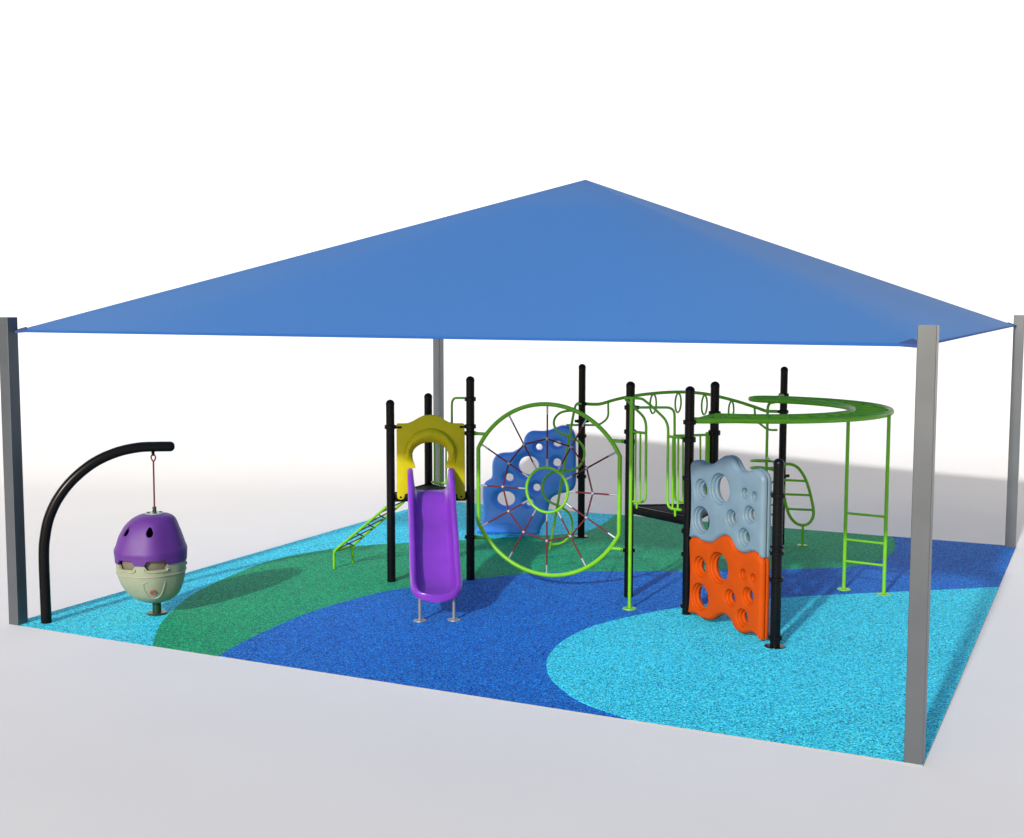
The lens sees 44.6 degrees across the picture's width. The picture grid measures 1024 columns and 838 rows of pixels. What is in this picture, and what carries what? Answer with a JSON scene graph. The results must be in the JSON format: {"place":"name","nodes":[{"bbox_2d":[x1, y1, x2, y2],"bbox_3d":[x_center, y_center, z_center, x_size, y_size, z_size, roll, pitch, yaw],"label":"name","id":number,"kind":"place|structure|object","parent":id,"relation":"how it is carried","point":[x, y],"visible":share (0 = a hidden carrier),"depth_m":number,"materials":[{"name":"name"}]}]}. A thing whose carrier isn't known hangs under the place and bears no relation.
{"place":"outdoors","nodes":[
{"label":"outdoors","id":0,"kind":"place"},
{"bbox_2d":[0,0,1023,492],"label":"sky backdrop","id":1,"kind":"structure","parent":0,"point":[150,146],"depth_m":37.49,"materials":[{"name":"white"}]},
{"bbox_2d":[0,492,1023,837],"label":"ground","id":2,"kind":"structure","parent":0,"point":[104,738],"depth_m":11.86,"materials":[{"name":"white"}]},
{"bbox_2d":[10,502,613,646],"bbox_3d":[1.074,2.448,18.997,11.465,0.003,11.465,3,6,26],"label":"play surface","id":3,"kind":"object","parent":2,"relation":"on","point":[122,616],"visible":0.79,"depth_m":18.92,"materials":[{"name":"rubber"}]},
{"bbox_2d":[38,441,174,623],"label":"swing arch","id":4,"kind":"structure","parent":3,"relation":"on","point":[73,479],"depth_m":16.34,"materials":[{"name":"black metal"}]},
{"bbox_2d":[114,452,186,602],"bbox_3d":[-4.863,1.438,16.795,0.968,2.044,0.981,0,5,0],"label":"hanging pod","id":5,"kind":"object","parent":4,"relation":"hanging from","point":[150,553],"visible":1,"depth_m":16.49,"materials":[{"name":"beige plastic"}]},
{"bbox_2d":[147,603,166,615],"bbox_3d":[-4.800,2.539,16.893,0.264,0.196,0.264,0,5,0],"label":"anchor post","id":6,"kind":"object","parent":3,"relation":"on","point":[156,610],"visible":0.93,"depth_m":16.84,"materials":[{"name":"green metal"}]},
{"bbox_2d":[0,180,1023,764],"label":"shade structure","id":7,"kind":"object","parent":3,"relation":"on","point":[584,260],"visible":0.92,"depth_m":14.91,"materials":[{"name":"blue fabric"}]},
{"bbox_2d":[153,514,895,656],"bbox_3d":[1.358,2.460,18.861,10.838,0.007,11.468,3,6,26],"label":"green play surface","id":8,"kind":"object","parent":3,"relation":"on","point":[218,618],"visible":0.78,"depth_m":19.82,"materials":[{"name":"rubber"}]},
{"bbox_2d":[219,536,1015,720],"bbox_3d":[2.509,2.511,18.306,8.284,0.011,11.472,3,6,26],"label":"blue play surface","id":9,"kind":"object","parent":3,"relation":"on","point":[503,638],"visible":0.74,"depth_m":16.47,"materials":[{"name":"rubber"}]},
{"bbox_2d":[333,364,893,648],"bbox_3d":[1.427,0.877,19.115,8.453,3.126,6.914,2,6,16],"label":"play structure","id":10,"kind":"object","parent":9,"relation":"on","point":[435,563],"visible":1,"depth_m":17.79,"materials":[{"name":"multicoloured plastic"}]},
{"bbox_2d":[546,587,998,766],"bbox_3d":[3.415,2.726,15.988,4.627,0.015,8.073,3,6,26],"label":"play surface front","id":11,"kind":"object","parent":2,"relation":"on","point":[831,677],"visible":0.91,"depth_m":14.30,"materials":[{"name":"rubber"}]}
]}

